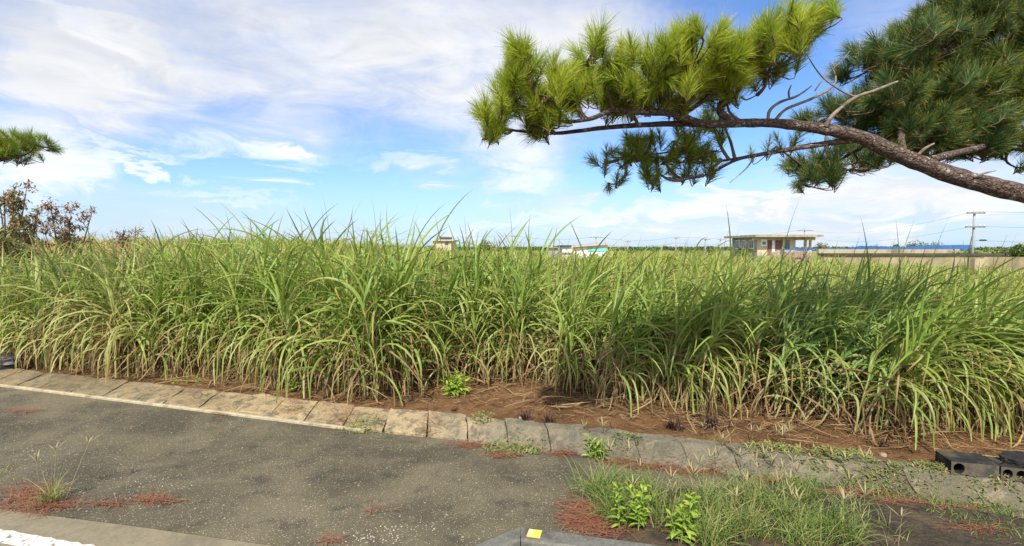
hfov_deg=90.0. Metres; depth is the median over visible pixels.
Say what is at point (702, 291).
sugarcane plant
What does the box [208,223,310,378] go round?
sugarcane plant
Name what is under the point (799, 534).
grass tuft
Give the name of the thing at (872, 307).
sugarcane plant
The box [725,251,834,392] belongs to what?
sugarcane plant
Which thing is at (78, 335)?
sugarcane plant
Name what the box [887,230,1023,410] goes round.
sugarcane plant
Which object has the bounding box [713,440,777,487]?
grass tuft
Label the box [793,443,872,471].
creeping weed
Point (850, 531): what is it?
grass tuft
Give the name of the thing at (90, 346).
sugarcane plant
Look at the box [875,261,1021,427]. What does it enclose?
sugarcane plant
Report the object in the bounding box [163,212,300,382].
sugarcane plant
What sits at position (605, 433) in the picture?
kerb slab
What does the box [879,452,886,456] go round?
rock
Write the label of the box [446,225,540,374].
sugarcane plant
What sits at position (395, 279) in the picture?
sugarcane plant
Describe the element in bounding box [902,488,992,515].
grass tuft
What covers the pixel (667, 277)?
sugarcane plant
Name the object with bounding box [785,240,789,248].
window
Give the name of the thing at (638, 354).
sugarcane plant
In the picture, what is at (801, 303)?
sugarcane plant
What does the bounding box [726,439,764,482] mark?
grass tuft
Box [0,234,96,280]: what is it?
sugarcane plant
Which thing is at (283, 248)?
sugarcane plant
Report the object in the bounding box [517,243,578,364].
sugarcane plant
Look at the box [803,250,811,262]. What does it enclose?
rubble heap
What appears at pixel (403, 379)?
sugarcane plant
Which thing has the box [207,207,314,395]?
sugarcane plant
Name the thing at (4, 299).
sugarcane plant
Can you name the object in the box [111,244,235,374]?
sugarcane plant
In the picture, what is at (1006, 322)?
sugarcane plant
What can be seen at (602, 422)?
grass tuft
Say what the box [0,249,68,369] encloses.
sugarcane plant
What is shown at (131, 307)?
sugarcane plant
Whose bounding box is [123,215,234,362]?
sugarcane plant
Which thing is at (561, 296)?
sugarcane plant
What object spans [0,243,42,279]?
sugarcane plant
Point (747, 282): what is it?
sugarcane plant
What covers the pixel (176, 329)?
sugarcane plant
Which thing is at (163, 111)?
sky
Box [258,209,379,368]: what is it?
sugarcane plant
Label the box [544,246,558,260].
grey shed
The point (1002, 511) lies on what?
grass tuft
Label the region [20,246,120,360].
sugarcane plant
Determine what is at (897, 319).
sugarcane plant
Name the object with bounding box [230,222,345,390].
sugarcane plant
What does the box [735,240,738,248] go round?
window
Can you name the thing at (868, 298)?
sugarcane plant
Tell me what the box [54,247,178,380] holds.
sugarcane plant
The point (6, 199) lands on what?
shrub
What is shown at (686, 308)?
sugarcane plant
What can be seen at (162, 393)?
kerb slab
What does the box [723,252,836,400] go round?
sugarcane plant
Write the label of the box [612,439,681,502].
grass tuft
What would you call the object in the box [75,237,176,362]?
sugarcane plant
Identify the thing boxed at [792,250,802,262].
rubble heap
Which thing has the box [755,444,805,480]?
grass tuft
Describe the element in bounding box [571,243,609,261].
white house
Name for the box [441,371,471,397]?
leafy weed
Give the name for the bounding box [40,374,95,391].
kerb slab
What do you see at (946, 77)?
pine tree
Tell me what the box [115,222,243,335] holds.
sugarcane plant
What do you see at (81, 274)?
sugarcane plant
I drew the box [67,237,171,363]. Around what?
sugarcane plant
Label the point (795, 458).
grass tuft
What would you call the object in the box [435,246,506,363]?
sugarcane plant
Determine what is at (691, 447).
kerb slab
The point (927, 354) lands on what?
sugarcane plant
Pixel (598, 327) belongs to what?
sugarcane plant
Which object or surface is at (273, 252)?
sugarcane plant
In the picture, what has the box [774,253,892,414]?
sugarcane plant
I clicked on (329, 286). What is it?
sugarcane plant
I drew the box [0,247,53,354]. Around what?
sugarcane plant
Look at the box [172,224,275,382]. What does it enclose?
sugarcane plant
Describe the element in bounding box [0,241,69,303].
sugarcane plant
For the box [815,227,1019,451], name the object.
sugarcane plant
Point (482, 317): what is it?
sugarcane plant
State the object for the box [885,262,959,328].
sugarcane plant
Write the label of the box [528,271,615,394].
sugarcane plant
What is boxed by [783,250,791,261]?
rubble heap
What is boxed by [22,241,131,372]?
sugarcane plant
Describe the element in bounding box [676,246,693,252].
bush
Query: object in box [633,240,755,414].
sugarcane plant
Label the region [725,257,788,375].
sugarcane plant
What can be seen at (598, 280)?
sugarcane plant
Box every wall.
[816,249,959,256]
[818,253,1021,272]
[970,257,1023,273]
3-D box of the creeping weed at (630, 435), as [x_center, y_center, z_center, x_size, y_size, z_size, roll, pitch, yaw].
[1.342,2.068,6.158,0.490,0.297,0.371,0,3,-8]
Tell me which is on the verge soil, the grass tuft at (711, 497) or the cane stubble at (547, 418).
the grass tuft at (711, 497)
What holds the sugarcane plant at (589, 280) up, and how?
on the ground
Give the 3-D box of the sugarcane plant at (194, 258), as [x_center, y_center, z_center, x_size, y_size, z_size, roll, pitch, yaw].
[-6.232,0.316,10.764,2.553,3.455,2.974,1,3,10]
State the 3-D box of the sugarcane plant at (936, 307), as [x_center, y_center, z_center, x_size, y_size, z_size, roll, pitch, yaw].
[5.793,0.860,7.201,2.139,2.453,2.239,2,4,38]
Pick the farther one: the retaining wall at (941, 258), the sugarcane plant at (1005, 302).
the retaining wall at (941, 258)
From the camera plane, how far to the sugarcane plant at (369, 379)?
8.42 m
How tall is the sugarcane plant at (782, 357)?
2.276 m
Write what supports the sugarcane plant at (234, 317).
on the ground
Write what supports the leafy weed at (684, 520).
on the verge soil
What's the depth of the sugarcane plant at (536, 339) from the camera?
8.94 m
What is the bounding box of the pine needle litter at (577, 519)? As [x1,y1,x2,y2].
[0,383,1021,545]
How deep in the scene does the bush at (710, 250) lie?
79.86 m
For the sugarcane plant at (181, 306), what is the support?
on the ground
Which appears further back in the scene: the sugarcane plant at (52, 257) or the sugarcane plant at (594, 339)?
the sugarcane plant at (52, 257)
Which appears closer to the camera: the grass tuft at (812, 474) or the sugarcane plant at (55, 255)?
the grass tuft at (812, 474)
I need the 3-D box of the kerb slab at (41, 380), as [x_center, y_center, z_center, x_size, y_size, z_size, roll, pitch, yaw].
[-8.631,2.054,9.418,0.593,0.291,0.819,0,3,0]
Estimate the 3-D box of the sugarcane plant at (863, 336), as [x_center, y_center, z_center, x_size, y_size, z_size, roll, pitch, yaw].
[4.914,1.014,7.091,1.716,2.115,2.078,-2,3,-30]
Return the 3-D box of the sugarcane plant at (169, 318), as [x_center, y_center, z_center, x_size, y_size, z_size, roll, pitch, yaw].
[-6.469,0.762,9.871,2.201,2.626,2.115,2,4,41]
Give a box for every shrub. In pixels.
[0,179,37,266]
[0,225,33,274]
[16,205,43,266]
[26,196,97,261]
[110,226,147,258]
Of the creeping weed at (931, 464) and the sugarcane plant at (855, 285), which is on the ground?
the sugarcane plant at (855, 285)
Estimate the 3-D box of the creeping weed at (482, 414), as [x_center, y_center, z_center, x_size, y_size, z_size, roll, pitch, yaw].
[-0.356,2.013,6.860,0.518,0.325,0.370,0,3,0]
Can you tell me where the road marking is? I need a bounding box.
[0,529,94,545]
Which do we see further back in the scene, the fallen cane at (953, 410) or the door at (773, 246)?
the door at (773, 246)
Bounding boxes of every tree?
[0,124,66,165]
[463,0,1023,202]
[480,240,494,254]
[815,242,828,248]
[906,240,925,246]
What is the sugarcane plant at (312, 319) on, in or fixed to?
on the ground
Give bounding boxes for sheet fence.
[781,245,970,263]
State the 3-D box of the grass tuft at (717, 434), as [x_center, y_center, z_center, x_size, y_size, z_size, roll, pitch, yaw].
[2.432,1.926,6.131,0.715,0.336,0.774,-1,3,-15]
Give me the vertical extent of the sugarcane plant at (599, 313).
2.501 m
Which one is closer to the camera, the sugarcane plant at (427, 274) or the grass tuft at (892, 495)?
the grass tuft at (892, 495)
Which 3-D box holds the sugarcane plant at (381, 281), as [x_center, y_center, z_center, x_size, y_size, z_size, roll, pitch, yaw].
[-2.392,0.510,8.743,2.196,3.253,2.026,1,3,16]
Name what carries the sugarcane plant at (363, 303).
on the ground
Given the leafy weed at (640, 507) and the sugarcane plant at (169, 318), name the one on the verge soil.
the leafy weed at (640, 507)
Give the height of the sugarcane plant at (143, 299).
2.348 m
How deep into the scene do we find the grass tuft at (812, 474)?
5.43 m
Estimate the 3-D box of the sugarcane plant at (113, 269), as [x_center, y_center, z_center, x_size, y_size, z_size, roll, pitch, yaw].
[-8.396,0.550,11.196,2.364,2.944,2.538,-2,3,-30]
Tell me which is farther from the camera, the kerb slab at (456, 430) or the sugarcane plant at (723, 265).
the sugarcane plant at (723, 265)
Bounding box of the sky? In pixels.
[0,0,1023,247]
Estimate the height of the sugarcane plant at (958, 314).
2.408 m
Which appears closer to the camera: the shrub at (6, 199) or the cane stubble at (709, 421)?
the cane stubble at (709, 421)
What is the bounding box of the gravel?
[23,420,581,543]
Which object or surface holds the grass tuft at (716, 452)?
on the sidewalk
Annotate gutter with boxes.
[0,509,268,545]
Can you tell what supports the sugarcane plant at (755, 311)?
on the ground
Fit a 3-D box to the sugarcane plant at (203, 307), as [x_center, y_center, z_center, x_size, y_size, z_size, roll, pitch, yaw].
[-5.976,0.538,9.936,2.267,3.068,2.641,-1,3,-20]
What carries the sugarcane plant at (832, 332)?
on the ground
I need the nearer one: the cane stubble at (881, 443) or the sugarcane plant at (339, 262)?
the cane stubble at (881, 443)
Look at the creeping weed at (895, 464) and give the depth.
5.32 m
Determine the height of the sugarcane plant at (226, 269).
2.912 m
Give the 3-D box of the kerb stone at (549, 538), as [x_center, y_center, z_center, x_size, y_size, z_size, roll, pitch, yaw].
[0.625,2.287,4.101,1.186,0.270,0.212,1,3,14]
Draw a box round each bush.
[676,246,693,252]
[696,247,722,255]
[735,247,754,257]
[980,246,1006,252]
[998,246,1010,252]
[1006,243,1023,256]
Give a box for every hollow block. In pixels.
[935,450,998,477]
[984,456,1023,481]
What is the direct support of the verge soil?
on the sidewalk
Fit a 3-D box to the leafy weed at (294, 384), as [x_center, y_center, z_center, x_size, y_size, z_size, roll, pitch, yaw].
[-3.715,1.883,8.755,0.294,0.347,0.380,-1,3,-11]
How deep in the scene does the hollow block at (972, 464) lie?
5.17 m
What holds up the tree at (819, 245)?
on the ground
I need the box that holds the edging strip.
[0,384,365,431]
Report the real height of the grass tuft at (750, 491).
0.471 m
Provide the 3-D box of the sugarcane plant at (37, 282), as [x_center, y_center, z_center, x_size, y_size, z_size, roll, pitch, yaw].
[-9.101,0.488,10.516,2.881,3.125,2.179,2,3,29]
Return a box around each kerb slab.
[0,368,26,379]
[0,370,46,385]
[18,373,65,387]
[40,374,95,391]
[72,377,128,395]
[104,382,160,399]
[138,384,184,403]
[164,388,218,407]
[199,391,251,411]
[236,393,285,416]
[270,398,317,420]
[305,401,355,425]
[345,407,389,432]
[385,408,428,437]
[428,410,466,441]
[466,416,507,446]
[504,418,549,451]
[544,423,594,456]
[587,428,639,462]
[632,433,688,468]
[674,437,740,475]
[723,443,794,481]
[776,448,852,488]
[827,452,914,495]
[886,460,983,505]
[964,475,1023,509]
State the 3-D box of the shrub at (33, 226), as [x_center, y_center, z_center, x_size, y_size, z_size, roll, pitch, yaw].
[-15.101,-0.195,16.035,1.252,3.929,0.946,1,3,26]
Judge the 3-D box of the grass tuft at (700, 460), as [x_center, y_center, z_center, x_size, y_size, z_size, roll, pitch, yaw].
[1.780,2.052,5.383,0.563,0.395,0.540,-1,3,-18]
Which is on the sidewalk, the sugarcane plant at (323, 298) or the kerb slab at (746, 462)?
the kerb slab at (746, 462)
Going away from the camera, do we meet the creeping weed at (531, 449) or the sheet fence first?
the creeping weed at (531, 449)
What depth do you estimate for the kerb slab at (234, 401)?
8.09 m
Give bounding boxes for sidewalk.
[0,387,1023,545]
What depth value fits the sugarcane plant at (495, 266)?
10.22 m
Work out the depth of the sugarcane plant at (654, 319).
7.81 m
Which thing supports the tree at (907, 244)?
on the ground
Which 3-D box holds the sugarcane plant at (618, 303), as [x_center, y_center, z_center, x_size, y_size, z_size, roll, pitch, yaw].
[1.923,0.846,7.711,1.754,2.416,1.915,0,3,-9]
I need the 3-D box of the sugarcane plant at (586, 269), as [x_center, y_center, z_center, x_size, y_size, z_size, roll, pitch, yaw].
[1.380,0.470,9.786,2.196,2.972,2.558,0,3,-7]
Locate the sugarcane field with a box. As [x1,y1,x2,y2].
[0,218,1023,341]
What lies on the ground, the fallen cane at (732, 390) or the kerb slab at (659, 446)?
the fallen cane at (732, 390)
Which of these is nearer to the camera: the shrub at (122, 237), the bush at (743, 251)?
the shrub at (122, 237)
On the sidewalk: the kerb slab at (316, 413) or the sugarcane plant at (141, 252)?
the kerb slab at (316, 413)
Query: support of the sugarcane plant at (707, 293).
on the ground
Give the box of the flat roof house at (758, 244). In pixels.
[724,235,823,262]
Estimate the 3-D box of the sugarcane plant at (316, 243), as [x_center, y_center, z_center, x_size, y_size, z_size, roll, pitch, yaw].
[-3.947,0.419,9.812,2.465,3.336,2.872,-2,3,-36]
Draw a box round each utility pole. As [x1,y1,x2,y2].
[797,229,812,252]
[965,210,985,252]
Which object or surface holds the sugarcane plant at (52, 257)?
on the ground
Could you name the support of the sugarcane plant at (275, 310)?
on the ground
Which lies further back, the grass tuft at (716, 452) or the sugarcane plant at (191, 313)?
the sugarcane plant at (191, 313)
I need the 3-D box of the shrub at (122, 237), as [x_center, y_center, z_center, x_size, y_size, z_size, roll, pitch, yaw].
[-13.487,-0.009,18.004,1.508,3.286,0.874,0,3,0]
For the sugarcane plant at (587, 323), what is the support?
on the ground
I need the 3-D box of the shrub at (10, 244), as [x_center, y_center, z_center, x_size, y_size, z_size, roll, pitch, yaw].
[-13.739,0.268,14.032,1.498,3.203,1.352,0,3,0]
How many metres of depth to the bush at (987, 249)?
43.15 m
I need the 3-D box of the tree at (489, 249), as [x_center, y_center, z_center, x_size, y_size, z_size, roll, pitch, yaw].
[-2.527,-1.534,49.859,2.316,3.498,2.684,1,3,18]
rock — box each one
[0,354,21,365]
[0,362,22,369]
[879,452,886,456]
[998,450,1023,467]
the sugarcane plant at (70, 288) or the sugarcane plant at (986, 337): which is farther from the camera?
the sugarcane plant at (70, 288)
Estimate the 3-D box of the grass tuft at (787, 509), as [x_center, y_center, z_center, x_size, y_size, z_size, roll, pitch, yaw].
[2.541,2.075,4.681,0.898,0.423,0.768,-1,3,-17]
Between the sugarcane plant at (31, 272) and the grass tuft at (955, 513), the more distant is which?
the sugarcane plant at (31, 272)
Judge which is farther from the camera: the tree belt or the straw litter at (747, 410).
the tree belt
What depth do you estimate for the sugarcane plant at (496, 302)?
10.05 m
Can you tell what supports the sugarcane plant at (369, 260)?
on the ground
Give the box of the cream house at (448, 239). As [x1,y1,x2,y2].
[431,237,458,253]
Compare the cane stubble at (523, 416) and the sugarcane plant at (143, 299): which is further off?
the sugarcane plant at (143, 299)
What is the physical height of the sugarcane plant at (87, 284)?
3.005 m
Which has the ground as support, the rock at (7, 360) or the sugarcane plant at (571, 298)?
the sugarcane plant at (571, 298)
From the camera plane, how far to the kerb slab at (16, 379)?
9.55 m
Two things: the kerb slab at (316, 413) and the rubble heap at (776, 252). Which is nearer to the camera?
the kerb slab at (316, 413)
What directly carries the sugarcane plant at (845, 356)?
on the ground
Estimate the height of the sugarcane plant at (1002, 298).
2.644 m
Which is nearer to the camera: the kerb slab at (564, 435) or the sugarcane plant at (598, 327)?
the kerb slab at (564, 435)
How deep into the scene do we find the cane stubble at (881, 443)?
6.00 m
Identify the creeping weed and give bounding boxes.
[337,412,383,433]
[469,411,494,422]
[480,427,545,456]
[607,431,641,460]
[737,440,799,464]
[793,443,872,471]
[840,458,906,494]
[893,459,956,499]
[938,471,1023,507]
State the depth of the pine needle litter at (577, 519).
5.01 m
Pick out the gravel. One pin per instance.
(300, 517)
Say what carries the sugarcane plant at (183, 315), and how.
on the ground
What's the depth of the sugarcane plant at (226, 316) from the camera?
9.68 m
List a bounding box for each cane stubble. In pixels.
[517,409,533,420]
[539,412,554,422]
[660,414,689,432]
[688,403,699,412]
[695,407,732,431]
[869,435,894,446]
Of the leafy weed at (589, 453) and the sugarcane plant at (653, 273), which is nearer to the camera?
the leafy weed at (589, 453)
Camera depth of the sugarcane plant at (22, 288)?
10.91 m
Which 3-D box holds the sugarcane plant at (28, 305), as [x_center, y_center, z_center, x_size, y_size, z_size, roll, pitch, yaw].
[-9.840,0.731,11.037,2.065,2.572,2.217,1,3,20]
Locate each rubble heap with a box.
[770,250,779,258]
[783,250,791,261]
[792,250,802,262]
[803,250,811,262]
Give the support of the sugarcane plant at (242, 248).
on the ground
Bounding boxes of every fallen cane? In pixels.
[688,380,771,395]
[855,377,1023,435]
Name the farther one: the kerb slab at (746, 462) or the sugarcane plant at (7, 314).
the sugarcane plant at (7, 314)
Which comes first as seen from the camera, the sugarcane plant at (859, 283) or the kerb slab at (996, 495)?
the kerb slab at (996, 495)
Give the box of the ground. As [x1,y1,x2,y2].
[0,248,1023,464]
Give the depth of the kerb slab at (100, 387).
8.90 m
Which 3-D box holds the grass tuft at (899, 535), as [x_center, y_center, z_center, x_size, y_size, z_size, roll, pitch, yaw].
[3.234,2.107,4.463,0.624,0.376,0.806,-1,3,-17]
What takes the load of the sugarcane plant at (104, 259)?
on the ground
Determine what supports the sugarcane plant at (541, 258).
on the ground
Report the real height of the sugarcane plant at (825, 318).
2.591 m
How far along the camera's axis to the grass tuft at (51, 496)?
5.03 m
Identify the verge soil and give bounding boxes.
[599,483,1023,545]
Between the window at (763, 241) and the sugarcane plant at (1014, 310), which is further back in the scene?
the window at (763, 241)
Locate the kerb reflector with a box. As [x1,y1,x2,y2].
[527,529,541,537]
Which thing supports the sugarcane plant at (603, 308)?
on the ground
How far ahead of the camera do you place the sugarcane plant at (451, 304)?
9.40 m
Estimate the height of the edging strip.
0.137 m
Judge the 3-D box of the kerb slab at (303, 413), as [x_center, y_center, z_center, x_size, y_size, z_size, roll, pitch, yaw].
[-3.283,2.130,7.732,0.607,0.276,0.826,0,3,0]
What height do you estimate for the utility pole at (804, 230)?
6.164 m
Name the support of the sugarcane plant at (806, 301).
on the ground
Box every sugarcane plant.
[0,222,95,371]
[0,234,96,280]
[0,235,68,357]
[0,239,84,279]
[0,240,74,363]
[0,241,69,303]
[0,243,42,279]
[0,245,61,354]
[0,247,52,358]
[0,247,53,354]
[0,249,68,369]
[0,250,77,373]
[0,251,49,353]
[0,252,68,365]
[0,255,98,368]
[1,240,114,361]
[1,252,127,373]
[3,223,115,317]
[4,227,123,372]
[9,239,114,272]
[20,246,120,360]
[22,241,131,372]
[24,247,70,274]
[26,243,146,361]
[30,227,163,374]
[30,241,127,369]
[39,228,204,383]
[42,238,171,377]
[50,243,157,375]
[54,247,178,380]
[54,257,139,364]
[58,224,154,341]
[64,246,124,297]
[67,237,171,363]
[70,233,190,331]
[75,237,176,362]
[89,231,170,273]
[90,228,219,376]
[90,244,170,370]
[92,238,220,383]
[93,231,190,372]
[95,236,184,264]
[103,273,225,378]
[108,261,208,370]
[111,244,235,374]
[113,247,224,376]
[114,236,219,366]
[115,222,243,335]
[115,225,189,280]
[115,226,205,358]
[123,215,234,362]
[132,233,260,375]
[135,222,265,378]
[138,209,283,366]
[146,244,257,384]
[146,248,239,365]
[158,276,286,384]
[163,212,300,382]
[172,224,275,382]
[177,242,253,370]
[179,251,302,380]
[183,227,271,279]
[184,212,312,385]
[184,243,302,389]
[186,245,230,292]
[189,236,301,379]
[196,203,337,348]
[199,213,292,313]
[206,201,337,391]
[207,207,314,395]
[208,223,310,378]
[211,214,310,282]
[214,244,334,375]
[214,267,313,368]
[216,230,299,366]
[218,254,307,377]
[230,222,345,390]
[232,229,310,363]
[237,208,361,370]
[240,238,383,398]
[241,247,393,403]
[242,220,334,359]
[244,201,394,404]
[245,212,355,364]
[253,247,372,383]
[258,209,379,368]
[262,271,371,381]
[267,250,393,368]
[269,250,376,386]
[272,222,329,304]
[278,233,343,363]
[279,247,357,384]
[280,201,451,406]
[289,216,425,388]
[289,225,422,405]
[298,219,429,371]
[300,206,453,392]
[303,220,419,390]
[321,215,477,397]
[326,265,426,397]
[328,255,483,402]
[337,250,434,370]
[338,241,442,400]
[340,193,478,376]
[342,229,455,383]
[344,227,439,377]
[375,233,477,366]
[375,243,435,385]
[384,229,524,388]
[401,259,489,390]
[413,217,506,370]
[415,242,490,379]
[422,225,500,373]
[424,238,533,384]
[427,227,515,361]
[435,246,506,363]
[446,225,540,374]
[448,244,549,364]
[449,241,565,374]
[451,208,580,374]
[466,244,573,386]
[469,218,551,340]
[469,240,564,383]
[469,265,557,380]
[477,241,546,369]
[478,260,571,380]
[480,249,564,372]
[498,229,581,384]
[500,259,565,362]
[507,263,571,323]
[509,255,568,318]
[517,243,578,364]
[521,252,617,395]
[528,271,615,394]
[529,242,607,372]
[534,278,618,390]
[535,263,621,363]
[536,242,591,335]
[537,221,638,372]
[542,244,642,391]
[551,288,617,380]
[552,233,635,359]
[562,246,692,399]
[564,262,686,399]
[569,275,661,397]
[570,265,620,375]
[573,277,655,373]
[578,288,700,409]
[580,254,672,374]
[584,250,698,416]
[588,255,685,398]
[594,241,659,382]
[602,244,702,392]
[612,261,681,371]
[612,262,707,402]
[614,259,720,383]
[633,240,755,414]
[633,243,720,392]
[643,207,784,419]
[643,243,764,414]
[644,239,750,397]
[649,230,783,418]
[650,231,775,387]
[665,295,760,407]
[674,253,782,395]
[678,269,723,296]
[681,240,808,394]
[689,201,850,415]
[703,253,766,389]
[720,264,854,422]
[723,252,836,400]
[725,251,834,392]
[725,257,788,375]
[729,272,790,384]
[732,271,875,419]
[747,267,866,389]
[749,242,890,428]
[750,242,902,407]
[756,252,849,387]
[768,277,911,413]
[773,239,946,441]
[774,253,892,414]
[782,216,917,417]
[801,271,959,427]
[807,253,897,395]
[808,287,893,392]
[809,284,909,396]
[814,249,923,398]
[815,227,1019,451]
[815,255,983,429]
[833,224,979,402]
[833,243,934,390]
[835,249,1022,430]
[836,298,1022,451]
[837,242,964,393]
[839,273,1023,449]
[843,270,963,320]
[844,219,974,398]
[863,274,1023,439]
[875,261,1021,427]
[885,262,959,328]
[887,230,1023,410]
[893,253,1023,432]
[906,236,1023,432]
[918,287,1023,447]
[926,244,1023,414]
[929,276,1022,403]
[935,267,1023,439]
[946,309,1023,424]
[947,273,1023,441]
[948,303,1023,418]
[953,236,1023,404]
[971,310,1023,436]
[987,335,1023,431]
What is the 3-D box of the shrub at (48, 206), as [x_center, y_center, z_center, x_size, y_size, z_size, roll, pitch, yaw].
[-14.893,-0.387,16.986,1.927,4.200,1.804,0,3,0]
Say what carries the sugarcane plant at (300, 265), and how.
on the ground
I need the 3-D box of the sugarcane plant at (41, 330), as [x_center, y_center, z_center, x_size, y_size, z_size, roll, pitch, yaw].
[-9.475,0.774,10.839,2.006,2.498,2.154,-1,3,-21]
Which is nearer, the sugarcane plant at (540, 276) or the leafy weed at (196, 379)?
the leafy weed at (196, 379)
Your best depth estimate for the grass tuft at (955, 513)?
4.71 m
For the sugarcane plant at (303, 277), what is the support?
on the ground
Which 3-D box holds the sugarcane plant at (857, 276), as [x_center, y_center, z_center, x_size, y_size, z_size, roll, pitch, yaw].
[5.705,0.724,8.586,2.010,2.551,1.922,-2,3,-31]
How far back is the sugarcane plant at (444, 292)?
9.19 m
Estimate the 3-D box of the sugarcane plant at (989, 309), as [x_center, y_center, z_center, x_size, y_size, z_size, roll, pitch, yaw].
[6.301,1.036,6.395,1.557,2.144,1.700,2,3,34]
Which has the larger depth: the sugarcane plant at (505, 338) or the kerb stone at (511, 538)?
the sugarcane plant at (505, 338)
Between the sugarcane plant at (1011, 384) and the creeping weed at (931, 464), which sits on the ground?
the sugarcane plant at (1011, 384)
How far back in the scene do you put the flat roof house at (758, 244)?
61.18 m
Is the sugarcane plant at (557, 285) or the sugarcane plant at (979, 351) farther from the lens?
the sugarcane plant at (557, 285)
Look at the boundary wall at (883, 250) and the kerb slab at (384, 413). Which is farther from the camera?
the boundary wall at (883, 250)
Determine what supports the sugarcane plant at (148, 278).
on the ground
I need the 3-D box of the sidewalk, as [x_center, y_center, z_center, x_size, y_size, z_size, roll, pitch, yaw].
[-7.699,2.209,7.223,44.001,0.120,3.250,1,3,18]
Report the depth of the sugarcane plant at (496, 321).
9.33 m
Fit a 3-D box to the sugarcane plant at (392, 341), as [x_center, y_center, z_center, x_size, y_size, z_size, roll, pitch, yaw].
[-2.269,0.442,8.682,2.111,3.401,2.530,1,3,25]
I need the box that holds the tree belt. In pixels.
[389,246,1011,250]
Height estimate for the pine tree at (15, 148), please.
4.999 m
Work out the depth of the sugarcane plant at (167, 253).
11.15 m
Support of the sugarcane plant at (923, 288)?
on the ground
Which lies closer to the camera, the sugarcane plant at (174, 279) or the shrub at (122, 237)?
the sugarcane plant at (174, 279)
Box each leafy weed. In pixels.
[172,375,204,384]
[285,373,300,392]
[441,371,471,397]
[581,431,610,460]
[607,478,656,530]
[662,492,702,545]
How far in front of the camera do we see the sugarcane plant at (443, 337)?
8.89 m
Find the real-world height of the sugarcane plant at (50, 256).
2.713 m
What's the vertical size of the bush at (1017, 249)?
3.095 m
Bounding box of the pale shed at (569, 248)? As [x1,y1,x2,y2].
[557,245,572,256]
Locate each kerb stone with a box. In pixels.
[475,527,519,545]
[521,527,659,545]
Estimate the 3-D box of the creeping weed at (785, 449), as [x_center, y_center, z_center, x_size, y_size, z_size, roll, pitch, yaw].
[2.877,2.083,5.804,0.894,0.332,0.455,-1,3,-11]
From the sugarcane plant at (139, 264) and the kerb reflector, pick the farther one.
the sugarcane plant at (139, 264)
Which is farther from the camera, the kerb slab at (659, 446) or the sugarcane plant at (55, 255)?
the sugarcane plant at (55, 255)
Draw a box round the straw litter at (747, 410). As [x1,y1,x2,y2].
[98,360,1023,459]
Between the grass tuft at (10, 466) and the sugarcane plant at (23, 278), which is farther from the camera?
the sugarcane plant at (23, 278)
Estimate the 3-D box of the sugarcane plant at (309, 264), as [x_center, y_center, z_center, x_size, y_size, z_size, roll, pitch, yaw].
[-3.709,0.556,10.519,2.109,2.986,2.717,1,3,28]
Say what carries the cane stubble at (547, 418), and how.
on the ground
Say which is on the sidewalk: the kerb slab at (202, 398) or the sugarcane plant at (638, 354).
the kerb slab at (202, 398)
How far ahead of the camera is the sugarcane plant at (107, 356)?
9.51 m
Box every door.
[767,240,771,255]
[772,240,774,251]
[775,240,781,250]
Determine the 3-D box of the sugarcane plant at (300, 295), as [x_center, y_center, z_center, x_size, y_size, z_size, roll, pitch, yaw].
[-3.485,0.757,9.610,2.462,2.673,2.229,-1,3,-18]
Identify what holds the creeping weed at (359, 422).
on the sidewalk
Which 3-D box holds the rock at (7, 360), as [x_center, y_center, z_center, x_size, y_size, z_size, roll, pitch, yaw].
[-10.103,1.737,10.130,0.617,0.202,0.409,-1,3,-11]
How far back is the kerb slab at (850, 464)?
5.35 m
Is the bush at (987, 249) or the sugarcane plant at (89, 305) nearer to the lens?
the sugarcane plant at (89, 305)
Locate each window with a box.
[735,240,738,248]
[749,240,753,248]
[761,239,766,245]
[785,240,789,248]
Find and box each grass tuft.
[0,462,31,476]
[11,433,102,510]
[557,438,645,510]
[579,474,657,532]
[580,416,608,426]
[610,464,735,540]
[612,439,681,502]
[650,455,706,489]
[652,476,765,545]
[669,447,760,524]
[694,420,735,459]
[704,470,800,544]
[706,450,794,519]
[708,446,755,479]
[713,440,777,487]
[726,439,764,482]
[734,422,795,446]
[742,467,828,533]
[745,484,853,545]
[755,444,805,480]
[759,453,832,496]
[765,422,797,445]
[769,459,840,506]
[773,442,843,488]
[789,470,893,545]
[809,446,891,530]
[810,474,859,495]
[840,485,918,545]
[846,484,930,510]
[851,482,908,500]
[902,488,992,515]
[920,496,1010,534]
[928,503,1023,543]
[961,499,1023,523]
[964,509,1023,540]
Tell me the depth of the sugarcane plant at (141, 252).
11.80 m
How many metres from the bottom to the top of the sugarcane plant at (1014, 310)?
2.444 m
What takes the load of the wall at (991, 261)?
on the ground
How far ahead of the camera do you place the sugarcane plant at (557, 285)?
11.00 m
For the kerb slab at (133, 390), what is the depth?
8.68 m
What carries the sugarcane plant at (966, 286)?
on the ground
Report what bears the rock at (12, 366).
on the kerb slab
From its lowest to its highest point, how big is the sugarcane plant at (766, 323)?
3.169 m
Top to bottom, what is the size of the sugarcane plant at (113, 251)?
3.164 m
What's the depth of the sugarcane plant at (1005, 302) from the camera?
7.58 m
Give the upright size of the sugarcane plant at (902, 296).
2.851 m
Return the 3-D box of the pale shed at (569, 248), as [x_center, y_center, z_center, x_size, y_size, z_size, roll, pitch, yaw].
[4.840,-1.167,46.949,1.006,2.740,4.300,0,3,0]
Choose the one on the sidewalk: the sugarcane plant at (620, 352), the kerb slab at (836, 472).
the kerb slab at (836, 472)
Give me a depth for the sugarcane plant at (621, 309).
8.26 m

